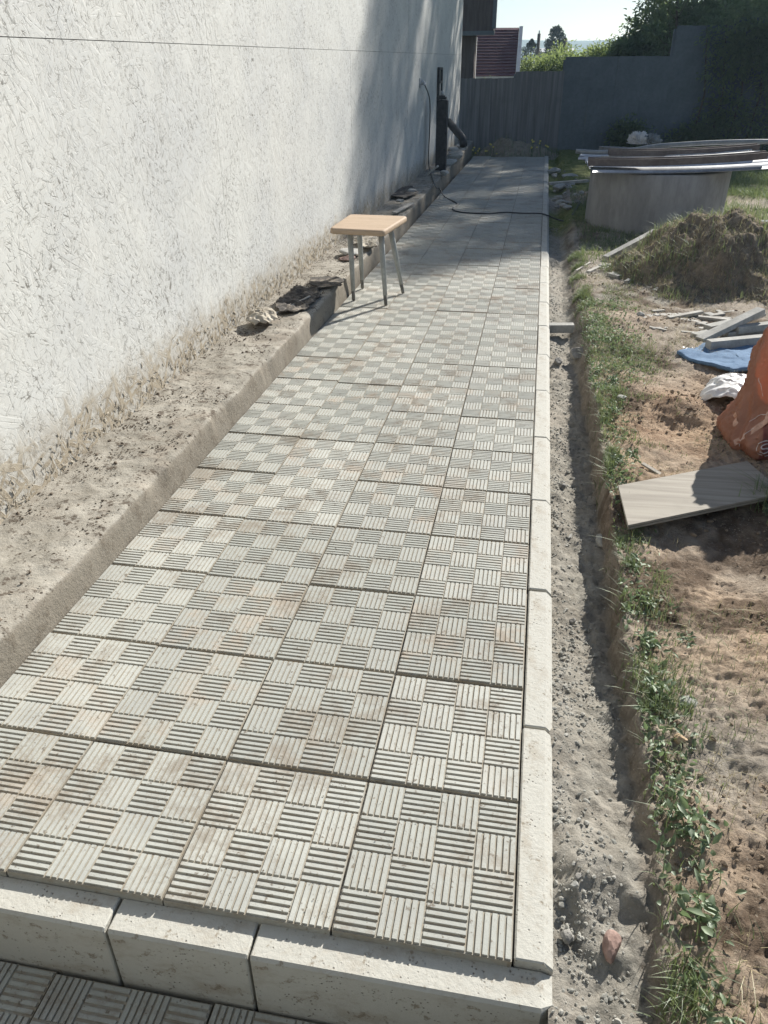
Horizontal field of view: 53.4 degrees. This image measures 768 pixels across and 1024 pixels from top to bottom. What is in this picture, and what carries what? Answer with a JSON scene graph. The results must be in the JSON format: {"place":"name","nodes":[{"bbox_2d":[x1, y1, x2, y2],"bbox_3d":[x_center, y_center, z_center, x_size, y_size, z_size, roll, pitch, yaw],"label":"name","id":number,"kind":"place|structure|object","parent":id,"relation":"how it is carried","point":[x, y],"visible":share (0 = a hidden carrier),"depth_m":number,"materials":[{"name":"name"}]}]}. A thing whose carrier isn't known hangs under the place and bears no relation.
{"place":"outdoors","nodes":[
{"label":"outdoors","id":0,"kind":"place"},
{"bbox_2d":[0,961,316,1023],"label":"path","id":1,"kind":"structure","parent":0,"point":[30,995],"depth_m":1.32,"materials":[{"name":"concrete"}]},
{"bbox_2d":[0,156,543,967],"bbox_3d":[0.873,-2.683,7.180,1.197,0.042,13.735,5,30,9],"label":"path","id":2,"kind":"structure","parent":0,"point":[218,670],"depth_m":1.88,"materials":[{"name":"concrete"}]},
{"bbox_2d":[108,899,258,1011],"bbox_3d":[-0.341,0.790,1.346,0.248,0.200,0.063,5,30,9],"label":"kerb stone","id":3,"kind":"object","parent":2,"relation":"on","point":[183,954],"visible":0.85,"depth_m":1.30,"materials":[{"name":"concrete"}]},
{"bbox_2d":[0,140,473,687],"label":"concrete ledge","id":4,"kind":"object","parent":2,"relation":"on","point":[138,496],"visible":0.56,"depth_m":2.60,"materials":[{"name":"concrete"}]},
{"bbox_2d":[0,214,400,620],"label":"dirt crumbs","id":5,"kind":"object","parent":4,"relation":"on","point":[115,462],"visible":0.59,"depth_m":2.89,"materials":[{"name":"brown soil"}]},
{"bbox_2d":[0,0,462,524],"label":"building wall","id":6,"kind":"structure","parent":4,"relation":"on","point":[184,184],"depth_m":3.07,"materials":[{"name":"paint"}]},
{"bbox_2d":[437,67,442,96],"bbox_3d":[0.771,-5.782,10.560,0.030,0.639,0.380,5,30,9],"label":"wall bracket","id":7,"kind":"object","parent":6,"relation":"attached to","point":[439,83],"depth_m":10.40,"materials":[{"name":"metal"}]},
{"bbox_2d":[448,118,466,147],"bbox_3d":[1.054,-5.484,11.040,0.126,0.351,0.773,-7,30,-11],"label":"downpipe","id":8,"kind":"object","parent":6,"relation":"attached to","point":[454,128],"visible":0.94,"depth_m":10.91,"materials":[{"name":"plastic"}]},
{"bbox_2d":[421,80,578,221],"bbox_3d":[0.918,-4.011,8.326,1.256,1.226,3.154,-18,34,-28],"label":"extension cable","id":9,"kind":"object","parent":6,"relation":"hanging from","point":[423,82],"visible":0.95,"depth_m":8.41,"materials":[{"name":"black rubber"}]},
{"bbox_2d":[246,307,277,325],"bbox_3d":[-0.632,-1.012,3.926,0.156,0.069,0.237,5,30,9],"label":"stone","id":10,"kind":"object","parent":4,"relation":"on","point":[261,315],"visible":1,"depth_m":3.88,"materials":[{"name":"stone"}]},
{"bbox_2d":[274,285,321,311],"bbox_3d":[-0.484,-1.211,4.341,0.218,0.031,0.594,5,30,9],"label":"roofing felt","id":11,"kind":"object","parent":4,"relation":"on","point":[296,294],"visible":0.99,"depth_m":4.30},
{"bbox_2d":[308,276,343,287],"bbox_3d":[-0.355,-1.415,4.688,0.228,0.006,0.280,-8,31,-13],"label":"roofing felt","id":12,"kind":"object","parent":4,"relation":"on","point":[327,281],"visible":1,"depth_m":4.68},
{"bbox_2d":[339,248,357,254],"bbox_3d":[-0.231,-1.846,5.413,0.166,0.034,0.240,-7,30,-11],"label":"stone slab","id":13,"kind":"object","parent":4,"relation":"on","point":[344,251],"depth_m":5.37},
{"bbox_2d":[354,236,377,248],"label":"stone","id":14,"kind":"object","parent":4,"relation":"on","point":[369,241],"visible":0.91,"depth_m":5.66,"materials":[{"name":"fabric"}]},
{"bbox_2d":[391,185,417,197],"bbox_3d":[0.223,-3.373,8.036,0.286,0.010,0.966,2,30,4],"label":"roofing felt","id":15,"kind":"object","parent":4,"relation":"on","point":[402,192],"visible":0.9,"depth_m":7.94,"materials":[{"name":"black"}]},
{"bbox_2d":[435,91,447,170],"bbox_3d":[0.733,-4.804,9.701,0.135,0.960,0.120,5,30,9],"label":"dark post","id":16,"kind":"object","parent":4,"relation":"on","point":[441,131],"visible":0.88,"depth_m":9.64,"materials":[{"name":"grey plastic"}]},
{"bbox_2d":[447,150,462,158],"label":"rubble stone","id":17,"kind":"object","parent":4,"relation":"on","point":[458,155],"visible":0.63,"depth_m":11.27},
{"bbox_2d":[114,359,451,926],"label":"sand grains","id":18,"kind":"object","parent":2,"relation":"on","point":[288,696],"visible":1,"depth_m":1.54,"materials":[{"name":"sand"}]},
{"bbox_2d":[330,214,406,304],"bbox_3d":[-0.086,-1.551,4.721,0.381,0.460,0.568,5,30,9],"label":"stool","id":19,"kind":"object","parent":2,"relation":"on","point":[359,226],"visible":1,"depth_m":4.62,"materials":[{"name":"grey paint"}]},
{"bbox_2d":[513,728,552,974],"bbox_3d":[0.287,0.681,1.486,0.063,0.200,0.509,5,30,9],"label":"kerb stone","id":20,"kind":"object","parent":2,"relation":"on","point":[533,937],"visible":0.8,"depth_m":1.38,"materials":[{"name":"concrete"}]},
{"bbox_2d":[523,591,551,733],"bbox_3d":[0.383,0.429,1.926,0.063,0.200,0.509,5,30,9],"label":"kerb stone","id":21,"kind":"object","parent":2,"relation":"on","point":[537,712],"visible":0.72,"depth_m":1.84,"materials":[{"name":"concrete"}]},
{"bbox_2d":[528,500,550,596],"bbox_3d":[0.476,0.174,2.364,0.063,0.200,0.509,5,30,9],"label":"kerb stone","id":22,"kind":"object","parent":2,"relation":"on","point":[539,575],"visible":0.71,"depth_m":2.28,"materials":[{"name":"concrete"}]},
{"bbox_2d":[531,437,549,504],"bbox_3d":[0.569,-0.078,2.801,0.063,0.200,0.509,5,30,9],"label":"kerb stone","id":23,"kind":"object","parent":2,"relation":"on","point":[540,488],"visible":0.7,"depth_m":2.72,"materials":[{"name":"concrete"}]},
{"bbox_2d":[533,390,549,441],"bbox_3d":[0.664,-0.331,3.241,0.063,0.200,0.509,5,30,9],"label":"kerb stone","id":24,"kind":"object","parent":2,"relation":"on","point":[542,417],"visible":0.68,"depth_m":3.17,"materials":[{"name":"concrete"}]},
{"bbox_2d":[535,354,549,393],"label":"kerb stone","id":25,"kind":"object","parent":2,"relation":"on","point":[542,374],"visible":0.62,"depth_m":3.60,"materials":[{"name":"concrete"}]},
{"bbox_2d":[537,326,549,359],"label":"kerb stone","id":26,"kind":"object","parent":2,"relation":"on","point":[543,344],"visible":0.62,"depth_m":4.05,"materials":[{"name":"concrete"}]},
{"bbox_2d":[538,302,548,327],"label":"kerb stone","id":27,"kind":"object","parent":2,"relation":"on","point":[543,314],"visible":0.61,"depth_m":4.49,"materials":[{"name":"concrete"}]},
{"bbox_2d":[539,283,548,304],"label":"kerb stone","id":28,"kind":"object","parent":2,"relation":"on","point":[543,292],"visible":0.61,"depth_m":4.93,"materials":[{"name":"concrete"}]},
{"bbox_2d":[539,266,548,284],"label":"kerb stone","id":29,"kind":"object","parent":2,"relation":"on","point":[544,274],"visible":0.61,"depth_m":5.38,"materials":[{"name":"concrete"}]},
{"bbox_2d":[540,252,548,267],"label":"kerb stone","id":30,"kind":"object","parent":2,"relation":"on","point":[544,261],"visible":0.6,"depth_m":5.81,"materials":[{"name":"concrete"}]},
{"bbox_2d":[541,240,548,253],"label":"kerb stone","id":31,"kind":"object","parent":2,"relation":"on","point":[544,245],"visible":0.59,"depth_m":6.26,"materials":[{"name":"concrete"}]},
{"bbox_2d":[541,229,548,241],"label":"kerb stone","id":32,"kind":"object","parent":2,"relation":"on","point":[545,234],"visible":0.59,"depth_m":6.70,"materials":[{"name":"concrete"}]},
{"bbox_2d":[475,26,522,77],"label":"red roof house","id":33,"kind":"structure","parent":0,"point":[498,55],"depth_m":18.76,"materials":[{"name":"metal"}]},
{"bbox_2d":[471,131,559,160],"bbox_3d":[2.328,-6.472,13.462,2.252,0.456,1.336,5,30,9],"label":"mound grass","id":34,"kind":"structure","parent":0,"point":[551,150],"depth_m":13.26,"materials":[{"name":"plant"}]},
{"bbox_2d":[516,40,614,66],"bbox_3d":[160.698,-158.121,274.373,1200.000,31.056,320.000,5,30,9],"label":"hill","id":35,"kind":"structure","parent":0,"point":[573,43],"depth_m":303.60,"materials":[{"name":"plant"}]},
{"bbox_2d":[496,0,698,40],"label":"sky","id":36,"kind":"structure","parent":0,"point":[581,20],"materials":[{"name":"white"}]},
{"bbox_2d":[549,219,692,1023],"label":"gravel","id":37,"kind":"structure","parent":0,"point":[579,938],"depth_m":1.63,"materials":[{"name":"gravel"}]},
{"bbox_2d":[548,126,767,1023],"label":"ground","id":38,"kind":"structure","parent":0,"point":[713,556],"depth_m":1.83,"materials":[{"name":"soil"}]},
{"bbox_2d":[544,24,568,54],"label":"round tree","id":39,"kind":"object","parent":38,"relation":"on","point":[554,31],"visible":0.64,"depth_m":40.53,"materials":[{"name":"green plant"}]},
{"bbox_2d":[533,43,584,70],"bbox_3d":[5.056,-12.362,21.801,2.226,1.770,1.830,5,30,9],"label":"bush","id":40,"kind":"object","parent":38,"relation":"on","point":[555,54],"visible":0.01,"depth_m":21.70,"materials":[{"name":"green plant"}]},
{"bbox_2d":[549,323,573,332],"bbox_3d":[1.014,-1.055,4.373,0.141,0.049,0.058,2,30,4],"label":"kerb offcut","id":41,"kind":"object","parent":38,"relation":"on","point":[561,327],"visible":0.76,"depth_m":4.35,"materials":[{"name":"concrete"}]},
{"bbox_2d":[560,929,573,943],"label":"stone","id":42,"kind":"object","parent":38,"relation":"on","point":[567,936],"visible":1,"depth_m":1.27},
{"bbox_2d":[548,179,588,184],"bbox_3d":[2.308,-4.125,9.549,0.547,0.030,0.060,-10,31,-14],"label":"grey bar","id":43,"kind":"object","parent":38,"relation":"on","point":[568,182],"visible":0.92,"depth_m":9.52,"materials":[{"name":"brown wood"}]},
{"bbox_2d":[544,38,594,70],"bbox_3d":[5.248,-11.983,21.073,2.650,1.866,2.098,5,30,9],"label":"bush","id":44,"kind":"object","parent":38,"relation":"on","point":[558,65],"visible":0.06,"depth_m":20.48,"materials":[{"name":"green plant"}]},
{"bbox_2d":[570,347,583,359],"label":"stone","id":45,"kind":"object","parent":38,"relation":"on","point":[575,354],"visible":0.69,"depth_m":4.01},
{"bbox_2d":[577,31,632,98],"bbox_3d":[5.615,-11.048,19.156,2.037,1.740,1.750,22,37,34],"label":"bush","id":46,"kind":"object","parent":38,"relation":"on","point":[597,52],"visible":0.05,"depth_m":18.86,"materials":[{"name":"green plant"}]},
{"bbox_2d":[569,185,643,262],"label":"shade grass","id":47,"kind":"structure","parent":38,"relation":"on","point":[607,230],"depth_m":6.41,"materials":[{"name":"plant"}]},
{"bbox_2d":[602,929,621,963],"bbox_3d":[0.373,0.717,1.261,0.028,0.032,0.050,19,35,31],"label":"stone","id":48,"kind":"object","parent":38,"relation":"on","point":[611,942],"visible":1,"depth_m":1.25,"materials":[{"name":"stone"}]},
{"bbox_2d":[557,56,672,150],"bbox_3d":[4.033,-7.196,13.543,1.815,1.528,0.107,5,30,9],"label":"metal fence","id":49,"kind":"object","parent":38,"relation":"on","point":[595,108],"visible":0.67,"depth_m":13.41,"materials":[{"name":"metal"}]},
{"bbox_2d":[603,229,653,261],"bbox_3d":[1.862,-2.008,5.752,0.544,0.047,0.052,-31,39,-19],"label":"slab piece","id":50,"kind":"object","parent":38,"relation":"on","point":[633,242],"visible":0.41,"depth_m":5.71,"materials":[{"name":"concrete"}]},
{"bbox_2d":[598,146,662,149],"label":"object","id":51,"kind":"object","parent":38,"relation":"on","point":[603,147],"visible":0.14,"depth_m":8.04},
{"bbox_2d":[627,131,648,143],"bbox_3d":[2.695,-3.971,8.081,0.242,0.128,0.249,5,30,9],"label":"scrap heap","id":52,"kind":"object","parent":51,"relation":"on","point":[635,137],"visible":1,"depth_m":8.05,"materials":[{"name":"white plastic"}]},
{"bbox_2d":[642,133,662,145],"bbox_3d":[2.831,-3.942,8.065,0.215,0.118,0.228,-22,36,-32],"label":"scrap heap","id":53,"kind":"object","parent":51,"relation":"on","point":[653,138],"visible":0.73,"depth_m":8.03,"materials":[{"name":"grey plastic"}]},
{"bbox_2d":[625,447,638,458],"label":"weed plant","id":54,"kind":"object","parent":38,"relation":"on","point":[632,453],"visible":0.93,"depth_m":2.79,"materials":[{"name":"green plant"}]},
{"bbox_2d":[581,281,688,451],"bbox_3d":[1.249,-0.891,3.963,0.494,0.114,2.657,5,30,9],"label":"grass patch","id":55,"kind":"object","parent":38,"relation":"on","point":[626,358],"visible":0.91,"depth_m":3.77,"materials":[{"name":"plant"}]},
{"bbox_2d":[623,553,648,572],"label":"weed plant","id":56,"kind":"object","parent":38,"relation":"on","point":[637,562],"visible":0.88,"depth_m":2.18,"materials":[{"name":"green plant"}]},
{"bbox_2d":[604,34,669,90],"bbox_3d":[5.498,-9.506,16.475,1.623,1.412,1.293,23,37,35],"label":"bush","id":57,"kind":"object","parent":38,"relation":"on","point":[620,47],"visible":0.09,"depth_m":16.20,"materials":[{"name":"green plant"}]},
{"bbox_2d":[633,631,661,654],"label":"weed plant","id":58,"kind":"object","parent":38,"relation":"on","point":[646,641],"visible":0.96,"depth_m":1.88,"materials":[{"name":"green plant"}]},
{"bbox_2d":[618,0,678,55],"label":"bush","id":59,"kind":"object","parent":38,"relation":"on","point":[636,27],"visible":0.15,"depth_m":16.54,"materials":[{"name":"green plant"}]},
{"bbox_2d":[640,592,656,611],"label":"weed plant","id":60,"kind":"object","parent":38,"relation":"on","point":[644,599],"visible":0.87,"depth_m":2.02,"materials":[{"name":"green plant"}]},
{"bbox_2d":[585,171,731,234],"bbox_3d":[2.468,-2.800,6.982,1.207,0.640,1.206,5,30,9],"label":"well ring","id":61,"kind":"object","parent":38,"relation":"on","point":[629,202],"visible":0.52,"depth_m":6.49,"materials":[{"name":"concrete"}]},
{"bbox_2d":[583,151,767,172],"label":"metal sheet","id":62,"kind":"object","parent":61,"relation":"on","point":[737,166],"visible":0.48,"depth_m":6.42,"materials":[{"name":"metal"}]},
{"bbox_2d":[601,154,703,156],"bbox_3d":[2.350,-3.131,6.700,0.867,0.038,0.012,5,30,9],"label":"metal rod","id":63,"kind":"object","parent":62,"relation":"on","point":[648,156],"visible":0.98,"depth_m":6.71,"materials":[{"name":"metal"}]},
{"bbox_2d":[680,149,751,155],"bbox_3d":[2.868,-3.109,6.601,0.582,0.060,0.012,5,30,9],"label":"metal rod","id":64,"kind":"object","parent":63,"relation":"on","point":[721,152],"visible":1,"depth_m":6.59,"materials":[{"name":"metal"}]},
{"bbox_2d":[575,139,767,154],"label":"plastic pipe","id":65,"kind":"object","parent":62,"relation":"on","point":[685,144],"visible":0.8,"depth_m":6.81,"materials":[{"name":"plastic"}]},
{"bbox_2d":[588,150,767,165],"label":"steel beam","id":66,"kind":"structure","parent":62,"relation":"on","point":[673,160],"depth_m":6.37,"materials":[{"name":"metal"}]},
{"bbox_2d":[608,143,759,155],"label":"steel beam","id":67,"kind":"structure","parent":62,"relation":"on","point":[647,152],"depth_m":6.67,"materials":[{"name":"metal"}]},
{"bbox_2d":[641,669,675,706],"bbox_3d":[0.616,0.397,1.712,0.078,0.045,0.109,5,30,9],"label":"weed plant","id":68,"kind":"object","parent":38,"relation":"on","point":[649,679],"visible":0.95,"depth_m":1.72,"materials":[{"name":"green plant"}]},
{"bbox_2d":[578,296,763,1023],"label":"clover","id":69,"kind":"object","parent":38,"relation":"on","point":[710,1019],"visible":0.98,"depth_m":1.59,"materials":[{"name":"green plant"}]},
{"bbox_2d":[580,252,767,1021],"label":"soil clods","id":70,"kind":"object","parent":38,"relation":"on","point":[733,1000],"visible":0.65,"depth_m":2.10,"materials":[{"name":"soil"}]},
{"bbox_2d":[634,0,722,55],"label":"young tree","id":71,"kind":"object","parent":38,"relation":"on","point":[661,30],"visible":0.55,"depth_m":15.18,"materials":[{"name":"green plant"}]},
{"bbox_2d":[629,0,730,54],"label":"bush","id":72,"kind":"object","parent":38,"relation":"on","point":[686,15],"visible":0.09,"depth_m":15.57,"materials":[{"name":"green plant"}]},
{"bbox_2d":[673,733,687,743],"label":"stone","id":73,"kind":"object","parent":38,"relation":"on","point":[679,738],"visible":0.98,"depth_m":1.59,"materials":[{"name":"brown stone"}]},
{"bbox_2d":[599,0,767,151],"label":"climbing vine","id":74,"kind":"object","parent":38,"relation":"on","point":[756,47],"visible":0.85,"depth_m":12.82,"materials":[{"name":"green plant"}]},
{"bbox_2d":[602,207,767,305],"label":"soil mound","id":75,"kind":"object","parent":38,"relation":"on","point":[733,244],"visible":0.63,"depth_m":4.87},
{"bbox_2d":[595,199,767,304],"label":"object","id":76,"kind":"object","parent":75,"relation":"on","point":[667,249],"visible":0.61,"depth_m":5.05,"materials":[{"name":"green plant"}]},
{"bbox_2d":[601,205,767,304],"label":"mound straw","id":77,"kind":"object","parent":75,"relation":"on","point":[758,220],"visible":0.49,"depth_m":4.96,"materials":[{"name":"brown plant"}]},
{"bbox_2d":[667,310,703,317],"bbox_3d":[1.723,-1.127,4.367,0.235,0.018,0.034,-13,32,-16],"label":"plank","id":78,"kind":"object","parent":38,"relation":"on","point":[695,313],"visible":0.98,"depth_m":4.36,"materials":[{"name":"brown wood"}]},
{"bbox_2d":[676,631,696,648],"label":"weed plant","id":79,"kind":"object","parent":38,"relation":"on","point":[687,639],"visible":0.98,"depth_m":1.90,"materials":[{"name":"green plant"}]},
{"bbox_2d":[678,696,697,707],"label":"stone","id":80,"kind":"object","parent":38,"relation":"on","point":[689,699],"visible":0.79,"depth_m":1.70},
{"bbox_2d":[618,461,767,529],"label":"wooden board","id":81,"kind":"object","parent":38,"relation":"on","point":[672,497],"visible":0.98,"depth_m":2.46,"materials":[{"name":"wood"}]},
{"bbox_2d":[675,868,720,945],"bbox_3d":[0.519,0.655,1.267,0.066,0.034,0.115,-8,31,-13],"label":"weed plant","id":82,"kind":"object","parent":38,"relation":"on","point":[685,895],"visible":1,"depth_m":1.26,"materials":[{"name":"green plant"}]},
{"bbox_2d":[661,25,735,147],"bbox_3d":[5.377,-7.278,13.231,0.985,1.957,0.107,5,30,9],"label":"metal fence","id":83,"kind":"object","parent":38,"relation":"on","point":[685,91],"visible":0.45,"depth_m":13.10,"materials":[{"name":"metal"}]},
{"bbox_2d":[674,789,722,854],"bbox_3d":[0.570,0.561,1.405,0.075,0.049,0.119,-13,32,-20],"label":"weed plant","id":84,"kind":"object","parent":38,"relation":"on","point":[683,805],"visible":1,"depth_m":1.40,"materials":[{"name":"green plant"}]},
{"bbox_2d":[698,315,730,320],"bbox_3d":[1.872,-1.092,4.315,0.186,0.017,0.031,13,32,22],"label":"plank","id":85,"kind":"object","parent":38,"relation":"on","point":[710,318],"visible":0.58,"depth_m":4.31,"materials":[{"name":"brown wood"}]},
{"bbox_2d":[677,343,754,371],"bbox_3d":[1.833,-0.815,3.819,0.780,0.029,0.355,-19,35,-29],"label":"blue mat","id":86,"kind":"object","parent":38,"relation":"on","point":[732,359],"visible":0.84,"depth_m":3.70,"materials":[{"name":"fabric"}]},
{"bbox_2d":[705,334,762,349],"bbox_3d":[1.863,-0.866,3.858,0.511,0.046,0.051,-7,31,-12],"label":"grey bar","id":87,"kind":"object","parent":86,"relation":"on","point":[727,342],"visible":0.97,"depth_m":3.81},
{"bbox_2d":[703,319,729,329],"bbox_3d":[1.829,-1.018,4.159,0.189,0.027,0.053,-16,33,-22],"label":"grey bar","id":88,"kind":"object","parent":38,"relation":"on","point":[709,326],"visible":0.49,"depth_m":4.13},
{"bbox_2d":[700,373,745,400],"bbox_3d":[1.481,-0.511,3.204,0.279,0.117,0.300,23,37,35],"label":"plastic sack","id":89,"kind":"object","parent":38,"relation":"on","point":[727,385],"visible":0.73,"depth_m":3.17,"materials":[{"name":"plastic"}]},
{"bbox_2d":[687,0,767,24],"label":"bush","id":90,"kind":"object","parent":38,"relation":"on","point":[726,5],"visible":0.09,"depth_m":15.06,"materials":[{"name":"green plant"}]},
{"bbox_2d":[695,307,764,341],"bbox_3d":[1.813,-0.977,3.993,0.437,0.031,0.057,-26,37,-15],"label":"grey bar","id":91,"kind":"object","parent":38,"relation":"on","point":[733,323],"visible":0.8,"depth_m":3.98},
{"bbox_2d":[716,327,767,459],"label":"trash bag","id":92,"kind":"object","parent":38,"relation":"on","point":[742,422],"visible":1,"depth_m":2.77,"materials":[{"name":"orange plastic"}]},
{"bbox_2d":[717,17,767,149],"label":"metal fence","id":93,"kind":"object","parent":38,"relation":"on","point":[747,94],"visible":0.21,"depth_m":13.11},
{"bbox_2d":[723,330,762,336],"bbox_3d":[1.998,-0.959,4.049,0.431,0.041,0.052,-8,31,-11],"label":"grey bar","id":94,"kind":"object","parent":38,"relation":"on","point":[732,333],"visible":0.29,"depth_m":4.00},
{"bbox_2d":[734,321,767,333],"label":"grey bar","id":95,"kind":"object","parent":94,"relation":"on","point":[752,327],"visible":0.8,"depth_m":3.99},
{"bbox_2d":[565,250,762,1023],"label":"grass","id":96,"kind":"structure","parent":0,"point":[607,464],"depth_m":1.75,"materials":[{"name":"plant"}]},
{"bbox_2d":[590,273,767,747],"bbox_3d":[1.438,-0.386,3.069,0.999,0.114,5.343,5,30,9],"label":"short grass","id":97,"kind":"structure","parent":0,"point":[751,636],"depth_m":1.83,"materials":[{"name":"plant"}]},
{"bbox_2d":[718,458,767,522],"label":"grass tuft","id":98,"kind":"object","parent":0,"point":[765,505],"visible":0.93,"depth_m":2.45,"materials":[{"name":"plant"}]},
{"bbox_2d":[723,150,767,219],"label":"meadow grass","id":99,"kind":"structure","parent":0,"point":[741,181],"depth_m":8.93,"materials":[{"name":"plant"}]},
{"bbox_3d":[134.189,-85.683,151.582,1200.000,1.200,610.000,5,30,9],"label":"terrain","id":100,"kind":"structure","parent":0,"visible":0},
{"bbox_2d":[0,876,124,986],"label":"kerb stone","id":101,"kind":"object","parent":100,"relation":"on","point":[60,930],"visible":0.77,"depth_m":1.34,"materials":[{"name":"concrete"}]},
{"bbox_2d":[250,923,551,1023],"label":"kerb stone","id":102,"kind":"object","parent":100,"relation":"on","point":[312,977],"visible":0.95,"depth_m":1.24,"materials":[{"name":"concrete"}]},
{"bbox_2d":[461,0,497,78],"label":"brown building","id":103,"kind":"structure","parent":100,"relation":"on","point":[479,17],"depth_m":14.25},
{"bbox_2d":[536,30,540,59],"bbox_3d":[6.934,-19.645,34.999,0.185,4.120,0.185,18,34,28],"label":"utility pole","id":104,"kind":"object","parent":100,"relation":"on","point":[538,43],"visible":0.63,"depth_m":34.19,"materials":[{"name":"grey"}]},
{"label":"grass ground","id":105,"kind":"structure","parent":0,"visible":0},
{"bbox_2d":[459,78,515,151],"bbox_3d":[1.772,-7.236,13.958,1.167,1.218,0.107,5,30,9],"label":"board fence","id":106,"kind":"object","parent":105,"relation":"on","point":[486,109],"visible":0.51,"depth_m":13.85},
{"bbox_2d":[471,137,558,159],"bbox_3d":[2.319,-6.432,13.492,2.125,0.351,1.125,5,30,9],"label":"soil mound","id":107,"kind":"object","parent":105,"relation":"on","point":[518,147],"visible":0.48,"depth_m":13.29,"materials":[{"name":"soil"}]},
{"bbox_2d":[521,38,543,64],"bbox_3d":[7.440,-22.452,39.444,2.583,3.454,2.209,5,30,9],"label":"spruce tree","id":108,"kind":"object","parent":105,"relation":"on","point":[531,44],"visible":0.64,"depth_m":38.43,"materials":[{"name":"green plant"}]},
{"bbox_2d":[512,71,564,151],"bbox_3d":[2.744,-7.205,13.791,0.878,1.317,0.107,5,30,9],"label":"board fence","id":109,"kind":"object","parent":105,"relation":"on","point":[537,105],"visible":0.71,"depth_m":13.70,"materials":[{"name":"wood"}]},
{"bbox_2d":[515,47,562,73],"bbox_3d":[4.075,-11.970,21.251,2.101,1.684,1.730,5,30,9],"label":"bush","id":110,"kind":"object","parent":105,"relation":"on","point":[524,64],"visible":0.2,"depth_m":20.79,"materials":[{"name":"green plant"}]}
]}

